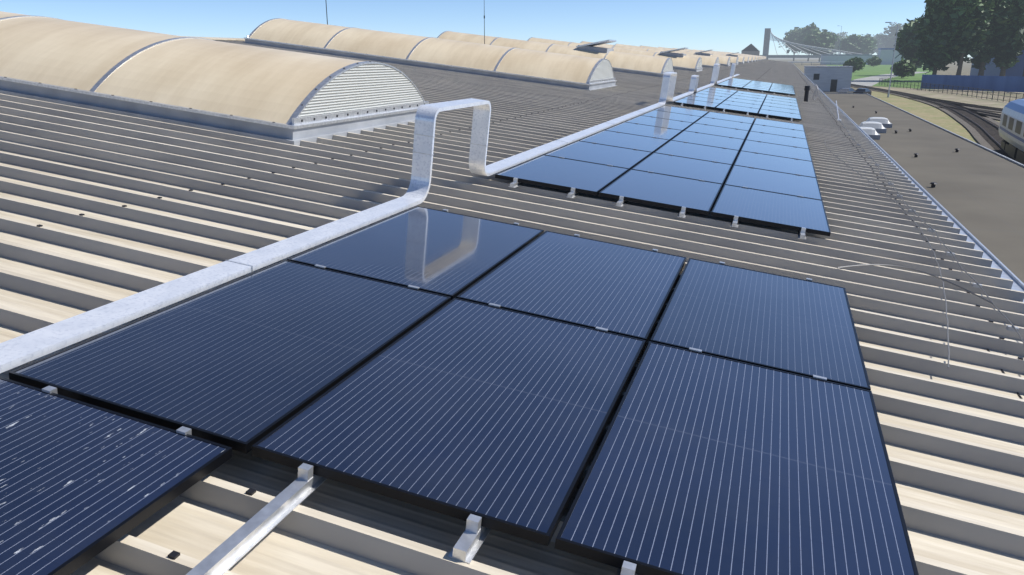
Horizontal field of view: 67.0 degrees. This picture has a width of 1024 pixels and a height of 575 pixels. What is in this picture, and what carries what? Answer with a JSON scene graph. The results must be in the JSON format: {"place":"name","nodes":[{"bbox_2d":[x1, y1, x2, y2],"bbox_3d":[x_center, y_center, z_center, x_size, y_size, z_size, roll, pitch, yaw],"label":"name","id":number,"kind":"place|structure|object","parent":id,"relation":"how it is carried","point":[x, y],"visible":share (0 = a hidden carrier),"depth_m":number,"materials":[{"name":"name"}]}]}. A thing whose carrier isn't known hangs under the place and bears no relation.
{"place":"outdoors","nodes":[
{"label":"outdoors","id":0,"kind":"place"},
{"bbox_2d":[0,0,971,57],"label":"sky","id":1,"kind":"structure","parent":0,"point":[731,26],"materials":[{"name":"blue"}]},
{"bbox_2d":[0,40,1023,574],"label":"roof","id":2,"kind":"structure","parent":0,"point":[194,534],"depth_m":3.17,"materials":[{"name":"paint"}]},
{"bbox_2d":[0,377,231,574],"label":"old array frames","id":3,"kind":"structure","parent":2,"relation":"on","point":[98,546],"depth_m":2.21,"materials":[{"name":"black metal"}]},
{"bbox_2d":[0,379,225,574],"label":"solar panel","id":4,"kind":"object","parent":3,"relation":"in","point":[75,478],"visible":1,"depth_m":2.30,"materials":[{"name":"blue glass"}]},
{"bbox_2d":[0,80,416,145],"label":"skylight curb","id":5,"kind":"structure","parent":2,"relation":"on","point":[216,123],"depth_m":9.00,"materials":[{"name":"grey metal"}]},
{"bbox_2d":[5,61,417,122],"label":"skylight fasteners","id":6,"kind":"object","parent":5,"relation":"attached to","point":[302,104],"visible":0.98,"depth_m":9.33,"materials":[{"name":"grey metal"}]},
{"bbox_2d":[0,15,428,128],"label":"skylight frame","id":7,"kind":"object","parent":2,"relation":"on","point":[294,121],"visible":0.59,"depth_m":9.19,"materials":[{"name":"silver metal"}]},
{"bbox_2d":[0,11,363,123],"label":"barrel skylight","id":8,"kind":"object","parent":7,"relation":"on","point":[267,84],"visible":0.94,"depth_m":9.46},
{"bbox_2d":[299,64,423,116],"bbox_3d":[-6.982,-3.662,11.422,10.996,1.906,3.500,6,18,18],"label":"skylight end panel","id":9,"kind":"object","parent":7,"relation":"attached to","point":[365,86],"visible":0.94,"depth_m":9.75,"materials":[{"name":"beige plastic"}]},
{"bbox_2d":[184,36,244,40],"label":"ridge cap","id":10,"kind":"object","parent":2,"relation":"on","point":[218,38],"depth_m":24.46,"materials":[{"name":"paint"}]},
{"bbox_2d":[0,63,739,372],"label":"cable tray","id":11,"kind":"object","parent":2,"relation":"on","point":[28,347],"visible":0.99,"depth_m":4.70,"materials":[{"name":"white metal"}]},
{"bbox_2d":[225,111,641,272],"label":"cable tray joints","id":12,"kind":"object","parent":11,"relation":"on","point":[412,151],"visible":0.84,"depth_m":5.98,"materials":[{"name":"metal"}]},
{"bbox_2d":[186,474,638,574],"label":"mounting rails","id":13,"kind":"object","parent":2,"relation":"on","point":[225,556],"visible":0.12,"depth_m":2.21,"materials":[{"name":"silver metal"}]},
{"bbox_2d":[9,206,918,574],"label":"solar panel frames","id":14,"kind":"structure","parent":13,"relation":"on","point":[523,532],"depth_m":2.69,"materials":[{"name":"black metal"}]},
{"bbox_2d":[42,209,826,574],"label":"panel clamps","id":15,"kind":"object","parent":14,"relation":"attached to","point":[306,473],"visible":0.77,"depth_m":2.42,"materials":[{"name":"silver metal"}]},
{"bbox_2d":[16,207,914,574],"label":"solar panels","id":16,"kind":"object","parent":14,"relation":"in","point":[708,465],"visible":1,"depth_m":3.08,"materials":[{"name":"blue glass"}]},
{"bbox_2d":[243,39,616,90],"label":"skylight curb","id":17,"kind":"structure","parent":2,"relation":"on","point":[445,68],"depth_m":22.48,"materials":[{"name":"silver metal"}]},
{"bbox_2d":[244,18,616,84],"bbox_3d":[-2.523,-7.450,24.141,11.084,1.960,3.650,6,18,18],"label":"skylight frame","id":18,"kind":"object","parent":2,"relation":"on","point":[593,82],"visible":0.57,"depth_m":22.64,"materials":[{"name":"silver metal"}]},
{"bbox_2d":[250,19,612,82],"bbox_3d":[-2.489,-7.460,24.126,11.000,1.907,3.500,6,18,18],"label":"barrel skylight","id":19,"kind":"object","parent":18,"relation":"on","point":[559,66],"visible":0.98,"depth_m":22.91},
{"bbox_2d":[590,60,613,80],"bbox_3d":[-2.489,-7.460,24.126,10.996,1.906,3.500,6,18,18],"label":"skylight end panel","id":20,"kind":"object","parent":18,"relation":"attached to","point":[603,70],"visible":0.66,"depth_m":22.57,"materials":[{"name":"white plastic"}]},
{"bbox_2d":[0,40,1023,574],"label":"roof rib flanks","id":21,"kind":"object","parent":2,"relation":"on","point":[360,544],"visible":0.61,"depth_m":6.24,"materials":[{"name":"grey metal"}]},
{"bbox_2d":[37,66,1022,559],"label":"roof screws","id":22,"kind":"object","parent":2,"relation":"on","point":[173,554],"visible":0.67,"depth_m":5.25,"materials":[{"name":"grey metal"}]},
{"bbox_2d":[437,31,673,73],"bbox_3d":[1.969,-11.248,36.845,11.084,1.960,3.650,6,18,18],"label":"skylight frame","id":23,"kind":"object","parent":2,"relation":"on","point":[662,72],"visible":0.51,"depth_m":34.72,"materials":[{"name":"silver metal"}]},
{"bbox_2d":[484,11,484,43],"bbox_3d":[-1.275,-12.339,35.661,0.240,3.200,0.240,6,18,18],"label":"lightning rod","id":24,"kind":"object","parent":23,"relation":"on","point":[484,27],"visible":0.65,"depth_m":35.74,"materials":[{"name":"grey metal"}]},
{"bbox_2d":[439,31,672,72],"bbox_3d":[2.004,-11.258,36.830,11.000,1.907,3.500,6,18,18],"label":"barrel skylight","id":25,"kind":"object","parent":23,"relation":"in","point":[647,63],"visible":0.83,"depth_m":35.53},
{"bbox_2d":[576,40,615,52],"bbox_3d":[3.946,-11.232,36.151,1.548,0.649,1.600,6,18,18],"label":"roof vent","id":26,"kind":"object","parent":23,"relation":"in","point":[589,47],"visible":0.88,"depth_m":35.52,"materials":[{"name":"white metal"}]},
{"bbox_2d":[663,58,672,71],"bbox_3d":[2.004,-11.258,36.830,10.996,1.906,3.500,6,18,18],"label":"skylight end panel","id":27,"kind":"object","parent":23,"relation":"attached to","point":[669,65],"visible":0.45,"depth_m":35.34,"materials":[{"name":"white plastic"}]},
{"bbox_2d":[527,37,702,68],"bbox_3d":[6.462,-15.046,49.549,11.084,1.960,3.650,6,18,18],"label":"skylight frame","id":28,"kind":"object","parent":2,"relation":"on","point":[696,67],"visible":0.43,"depth_m":47.51,"materials":[{"name":"silver metal"}]},
{"bbox_2d":[529,38,701,68],"bbox_3d":[6.497,-15.056,49.534,11.000,1.907,3.500,6,18,18],"label":"barrel skylight","id":29,"kind":"object","parent":28,"relation":"in","point":[688,61],"visible":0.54,"depth_m":48.24},
{"bbox_2d":[660,47,687,56],"bbox_3d":[10.133,-14.666,48.364,1.548,0.649,1.600,6,18,18],"label":"roof vent","id":30,"kind":"object","parent":28,"relation":"in","point":[669,53],"visible":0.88,"depth_m":47.72,"materials":[{"name":"silver metal"}]},
{"bbox_2d":[697,58,701,66],"bbox_3d":[6.497,-15.056,49.534,10.996,1.906,3.500,6,18,18],"label":"skylight end panel","id":31,"kind":"object","parent":28,"relation":"attached to","point":[699,64],"visible":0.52,"depth_m":48.10,"materials":[{"name":"white plastic"}]},
{"bbox_2d":[613,68,663,77],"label":"skylight curb","id":32,"kind":"structure","parent":2,"relation":"on","point":[638,72],"depth_m":34.11,"materials":[{"name":"silver metal"}]},
{"bbox_2d":[508,182,805,239],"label":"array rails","id":33,"kind":"object","parent":2,"relation":"on","point":[801,235],"visible":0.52,"depth_m":7.03,"materials":[{"name":"silver metal"}]},
{"bbox_2d":[495,105,830,235],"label":"solar panel frames","id":34,"kind":"structure","parent":2,"relation":"on","point":[744,219],"depth_m":7.46,"materials":[{"name":"black metal"}]},
{"bbox_2d":[513,106,805,232],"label":"panel clamps","id":35,"kind":"object","parent":34,"relation":"attached to","point":[683,209],"visible":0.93,"depth_m":7.38,"materials":[{"name":"silver metal"}]},
{"bbox_2d":[498,106,828,231],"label":"solar panels","id":36,"kind":"object","parent":34,"relation":"in","point":[777,207],"visible":1,"depth_m":9.23,"materials":[{"name":"blue glass"}]},
{"bbox_2d":[673,67,701,71],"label":"skylight curb","id":37,"kind":"structure","parent":2,"relation":"on","point":[688,69],"depth_m":46.75,"materials":[{"name":"silver metal"}]},
{"bbox_2d":[681,104,792,120],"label":"array rails","id":38,"kind":"object","parent":2,"relation":"on","point":[726,110],"visible":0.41,"depth_m":18.99,"materials":[{"name":"silver metal"}]},
{"bbox_2d":[674,88,801,120],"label":"solar panel frames","id":39,"kind":"structure","parent":2,"relation":"on","point":[715,107],"depth_m":19.36,"materials":[{"name":"metal"}]},
{"bbox_2d":[675,87,800,118],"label":"solar panels","id":40,"kind":"object","parent":39,"relation":"in","point":[756,99],"visible":0.99,"depth_m":22.32,"materials":[{"name":"blue glass"}]},
{"bbox_2d":[717,79,794,94],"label":"solar panel frames","id":41,"kind":"structure","parent":2,"relation":"on","point":[759,86],"depth_m":31.36,"materials":[{"name":"metal"}]},
{"bbox_2d":[718,78,794,93],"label":"solar panels","id":42,"kind":"object","parent":41,"relation":"in","point":[763,85],"visible":0.96,"depth_m":34.91,"materials":[{"name":"blue glass"}]},
{"bbox_2d":[804,86,809,101],"bbox_3d":[10.654,-6.976,27.975,0.190,0.620,0.200,6,18,18],"label":"vent pipe","id":43,"kind":"object","parent":2,"relation":"on","point":[806,89],"visible":0.84,"depth_m":27.91,"materials":[{"name":"grey metal"}]},
{"bbox_2d":[812,83,818,100],"bbox_3d":[11.512,-7.380,29.314,0.183,0.694,0.695,6,18,18],"label":"cable coil","id":44,"kind":"object","parent":2,"relation":"on","point":[817,90],"visible":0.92,"depth_m":29.15,"materials":[{"name":"grey"}]},
{"bbox_2d":[804,79,1018,331],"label":"gutter brackets","id":45,"kind":"object","parent":2,"relation":"on","point":[1008,327],"visible":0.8,"depth_m":7.52,"materials":[{"name":"grey metal"}]},
{"bbox_2d":[801,75,1023,367],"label":"conductor wire","id":46,"kind":"object","parent":2,"relation":"on","point":[991,302],"visible":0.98,"depth_m":5.84,"materials":[{"name":"grey metal"}]},
{"bbox_2d":[803,73,1023,313],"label":"eave gutter","id":47,"kind":"object","parent":2,"relation":"attached to","point":[1018,283],"visible":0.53,"depth_m":8.17,"materials":[{"name":"metal"}]},
{"bbox_2d":[964,315,1022,398],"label":"screws","id":48,"kind":"object","parent":2,"relation":"on","point":[1019,395],"depth_m":4.31,"materials":[{"name":"grey metal"}]},
{"bbox_2d":[582,41,716,65],"bbox_3d":[10.990,-18.854,62.237,11.000,1.907,3.500,6,18,18],"label":"barrel skylight","id":49,"kind":"object","parent":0,"point":[708,60],"visible":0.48,"depth_m":61.10},
{"bbox_2d":[616,44,728,63],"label":"barrel skylight","id":50,"kind":"object","parent":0,"point":[723,60],"visible":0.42,"depth_m":73.96},
{"bbox_2d":[640,46,738,62],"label":"barrel skylight","id":51,"kind":"object","parent":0,"point":[733,59],"visible":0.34,"depth_m":86.38},
{"bbox_2d":[659,47,742,61],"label":"barrel skylight","id":52,"kind":"object","parent":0,"point":[740,59],"visible":0.3,"depth_m":99.49},
{"bbox_2d":[673,48,747,60],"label":"vault shell","id":53,"kind":"object","parent":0,"point":[746,59],"visible":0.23,"depth_m":112.19},
{"bbox_2d":[686,49,751,60],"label":"vault shell","id":54,"kind":"object","parent":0,"point":[750,58],"visible":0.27,"depth_m":124.80},
{"bbox_2d":[741,44,759,55],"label":"gable roof","id":55,"kind":"structure","parent":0,"point":[750,49],"depth_m":738.99,"materials":[{"name":"beige"}]},
{"bbox_2d":[760,28,877,59],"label":"cable stayed bridge","id":56,"kind":"structure","parent":0,"point":[767,37],"depth_m":819.17,"materials":[{"name":"concrete"}]},
{"bbox_2d":[768,58,980,144],"bbox_3d":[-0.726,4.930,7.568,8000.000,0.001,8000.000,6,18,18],"label":"ground","id":57,"kind":"structure","parent":0,"point":[966,69],"depth_m":605.45,"materials":[{"name":"green plant"}]},
{"bbox_2d":[778,27,802,60],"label":"tree","id":58,"kind":"object","parent":57,"relation":"on","point":[794,35],"visible":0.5,"depth_m":1188.37,"materials":[{"name":"green plant"}]},
{"bbox_2d":[797,22,818,60],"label":"tree","id":59,"kind":"object","parent":57,"relation":"on","point":[807,29],"visible":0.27,"depth_m":1094.14,"materials":[{"name":"green plant"}]},
{"bbox_2d":[792,62,843,64],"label":"station canopy","id":60,"kind":"object","parent":57,"relation":"on","point":[817,62],"visible":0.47,"depth_m":633.61,"materials":[{"name":"silver metal"}]},
{"bbox_2d":[802,28,837,61],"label":"tree","id":61,"kind":"object","parent":57,"relation":"on","point":[823,39],"visible":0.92,"depth_m":957.22,"materials":[{"name":"green plant"}]},
{"bbox_2d":[830,32,842,53],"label":"tree","id":62,"kind":"object","parent":57,"relation":"on","point":[837,42],"visible":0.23,"depth_m":1335.62,"materials":[{"name":"green plant"}]},
{"bbox_2d":[836,31,847,53],"bbox_3d":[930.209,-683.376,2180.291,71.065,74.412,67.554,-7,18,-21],"label":"tree","id":63,"kind":"object","parent":57,"relation":"on","point":[841,34],"visible":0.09,"depth_m":2166.73,"materials":[{"name":"green plant"}]},
{"bbox_2d":[820,54,871,64],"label":"building","id":64,"kind":"structure","parent":57,"relation":"on","point":[835,57],"depth_m":672.22,"materials":[{"name":"grey concrete"}]},
{"bbox_2d":[837,34,874,53],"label":"tree","id":65,"kind":"object","parent":57,"relation":"on","point":[855,44],"visible":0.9,"depth_m":1073.51,"materials":[{"name":"green plant"}]},
{"bbox_2d":[864,34,877,53],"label":"tree","id":66,"kind":"object","parent":57,"relation":"on","point":[870,37],"visible":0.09,"depth_m":1194.35,"materials":[{"name":"green plant"}]},
{"bbox_2d":[871,33,887,54],"bbox_3d":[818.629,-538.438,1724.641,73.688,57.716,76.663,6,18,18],"label":"tree","id":67,"kind":"object","parent":57,"relation":"on","point":[878,43],"visible":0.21,"depth_m":1710.77,"materials":[{"name":"green plant"}]},
{"bbox_2d":[878,22,902,47],"bbox_3d":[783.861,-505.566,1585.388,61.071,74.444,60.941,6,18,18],"label":"tree","id":68,"kind":"object","parent":57,"relation":"on","point":[889,40],"visible":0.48,"depth_m":1580.94,"materials":[{"name":"green plant"}]},
{"bbox_2d":[942,0,994,74],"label":"tree","id":69,"kind":"object","parent":57,"relation":"on","point":[967,20],"visible":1,"depth_m":213.97,"materials":[{"name":"green plant"}]},
{"bbox_2d":[970,0,1017,75],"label":"tree","id":70,"kind":"object","parent":57,"relation":"on","point":[1002,11],"visible":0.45,"depth_m":218.89,"materials":[{"name":"green plant"}]},
{"bbox_2d":[970,50,1023,76],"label":"building","id":71,"kind":"structure","parent":57,"relation":"on","point":[1017,69],"depth_m":229.78,"materials":[{"name":"blue"}]},
{"bbox_2d":[989,0,1023,75],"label":"tree","id":72,"kind":"object","parent":57,"relation":"on","point":[1010,48],"visible":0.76,"depth_m":219.39,"materials":[{"name":"green plant"}]},
{"bbox_2d":[820,60,932,88],"bbox_3d":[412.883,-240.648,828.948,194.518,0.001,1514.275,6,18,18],"label":"green bank","id":73,"kind":"structure","parent":0,"point":[868,71],"depth_m":304.95,"materials":[{"name":"green plant"}]},
{"bbox_2d":[843,57,865,71],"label":"bush","id":74,"kind":"object","parent":73,"relation":"on","point":[857,63],"visible":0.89,"depth_m":341.42,"materials":[{"name":"green plant"}]},
{"bbox_2d":[866,56,882,66],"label":"tree","id":75,"kind":"object","parent":73,"relation":"on","point":[873,61],"visible":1,"depth_m":528.37,"materials":[{"name":"green plant"}]},
{"bbox_2d":[890,57,916,77],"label":"bush","id":76,"kind":"object","parent":73,"relation":"on","point":[903,68],"visible":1,"depth_m":252.22,"materials":[{"name":"green plant"}]},
{"bbox_2d":[893,13,923,75],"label":"tree","id":77,"kind":"object","parent":73,"relation":"on","point":[907,46],"visible":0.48,"depth_m":278.70,"materials":[{"name":"green plant"}]},
{"bbox_2d":[913,0,954,74],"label":"tree","id":78,"kind":"object","parent":73,"relation":"on","point":[930,40],"visible":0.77,"depth_m":220.07,"materials":[{"name":"green plant"}]},
{"bbox_2d":[851,72,925,85],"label":"bank road","id":79,"kind":"structure","parent":0,"point":[870,81],"depth_m":238.50,"materials":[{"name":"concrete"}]},
{"bbox_2d":[877,48,904,64],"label":"building","id":80,"kind":"structure","parent":0,"point":[885,55],"depth_m":659.81,"materials":[{"name":"grey"}]},
{"bbox_2d":[871,91,977,143],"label":"grass wedge","id":81,"kind":"object","parent":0,"point":[935,116],"depth_m":98.88,"materials":[{"name":"yellow plant"}]},
{"bbox_2d":[885,22,897,96],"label":"street lamp","id":82,"kind":"object","parent":81,"relation":"on","point":[892,60],"visible":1,"depth_m":133.34,"materials":[{"name":"grey metal"}]},
{"bbox_2d":[826,94,1023,282],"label":"annex roof","id":83,"kind":"structure","parent":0,"point":[977,192],"depth_m":26.58,"materials":[{"name":"grey concrete"}]},
{"bbox_2d":[863,121,891,139],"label":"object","id":84,"kind":"structure","parent":83,"relation":"on","point":[877,137],"depth_m":40.89,"materials":[{"name":"grey paint"}]},
{"bbox_2d":[859,117,890,134],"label":"annex domes","id":85,"kind":"structure","parent":84,"relation":"on","point":[869,125],"depth_m":41.19,"materials":[{"name":"grey plastic"}]},
{"bbox_2d":[853,106,959,187],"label":"roof vents","id":86,"kind":"object","parent":83,"relation":"on","point":[933,184],"visible":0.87,"depth_m":31.08,"materials":[{"name":"black plastic"}]},
{"bbox_2d":[825,93,1023,166],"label":"roof parapet","id":87,"kind":"structure","parent":83,"relation":"attached to","point":[998,154],"depth_m":40.08,"materials":[{"name":"grey metal"}]},
{"bbox_2d":[870,87,1023,130],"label":"ballast","id":88,"kind":"structure","parent":0,"point":[965,98],"depth_m":138.37,"materials":[{"name":"brown gravel"}]},
{"bbox_2d":[879,79,967,94],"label":"rail fence","id":89,"kind":"object","parent":88,"relation":"on","point":[952,89],"visible":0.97,"depth_m":161.09,"materials":[{"name":"grey metal"}]},
{"bbox_2d":[852,86,999,151],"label":"track ballast","id":90,"kind":"structure","parent":88,"relation":"on","point":[980,139],"depth_m":82.58,"materials":[{"name":"grey gravel"}]},
{"bbox_2d":[851,84,1012,159],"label":"track sleepers","id":91,"kind":"object","parent":90,"relation":"on","point":[992,131],"visible":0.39,"depth_m":80.45},
{"bbox_2d":[852,84,1017,161],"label":"track rails","id":92,"kind":"object","parent":91,"relation":"on","point":[987,133],"visible":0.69,"depth_m":98.18,"materials":[{"name":"grey metal"}]},
{"bbox_2d":[998,99,1023,164],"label":"train","id":93,"kind":"object","parent":92,"relation":"on","point":[1011,129],"visible":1,"depth_m":50.68,"materials":[{"name":"silver metal"}]},
{"bbox_2d":[947,106,1000,117],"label":"track rails","id":94,"kind":"object","parent":91,"relation":"on","point":[995,114],"visible":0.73,"depth_m":96.53,"materials":[{"name":"metal"}]},
{"bbox_2d":[912,98,1001,111],"bbox_3d":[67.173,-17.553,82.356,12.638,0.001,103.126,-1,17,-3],"label":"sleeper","id":95,"kind":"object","parent":88,"relation":"on","point":[974,107],"visible":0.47,"depth_m":106.78,"materials":[{"name":"brown wood"}]},
{"bbox_2d":[918,97,1002,110],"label":"track rails","id":96,"kind":"object","parent":95,"relation":"on","point":[983,107],"visible":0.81,"depth_m":110.65,"materials":[{"name":"grey metal"}]},
{"bbox_2d":[943,108,999,119],"bbox_3d":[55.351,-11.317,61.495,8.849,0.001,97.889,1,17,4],"label":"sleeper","id":97,"kind":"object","parent":88,"relation":"on","point":[992,117],"visible":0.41,"depth_m":92.34,"materials":[{"name":"brown wood"}]},
{"bbox_2d":[920,74,1023,91],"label":"fence","id":98,"kind":"object","parent":88,"relation":"on","point":[1004,83],"visible":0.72,"depth_m":157.14,"materials":[{"name":"blue metal"}]},
{"bbox_2d":[967,87,1023,101],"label":"rail fence","id":99,"kind":"object","parent":88,"relation":"on","point":[992,94],"visible":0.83,"depth_m":126.19,"materials":[{"name":"grey metal"}]},
{"label":"yard","id":100,"kind":"structure","parent":0,"visible":0},
{"bbox_2d":[804,66,853,91],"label":"building","id":101,"kind":"structure","parent":100,"relation":"on","point":[830,78],"depth_m":157.01,"materials":[{"name":"grey paint"}]},
{"bbox_2d":[837,88,854,92],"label":"car","id":102,"kind":"object","parent":100,"relation":"on","point":[846,90],"visible":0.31,"depth_m":137.12,"materials":[{"name":"grey paint"}]},
{"bbox_2d":[853,88,871,94],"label":"car","id":103,"kind":"object","parent":100,"relation":"on","point":[864,90],"visible":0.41,"depth_m":135.98,"materials":[{"name":"grey paint"}]},
{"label":"vault","id":104,"kind":"object","parent":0,"visible":0},
{"bbox_2d":[695,50,712,55],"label":"smoke vent","id":105,"kind":"object","parent":104,"relation":"in","point":[700,53],"visible":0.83,"depth_m":73.33,"materials":[{"name":"silver metal"}]}
]}

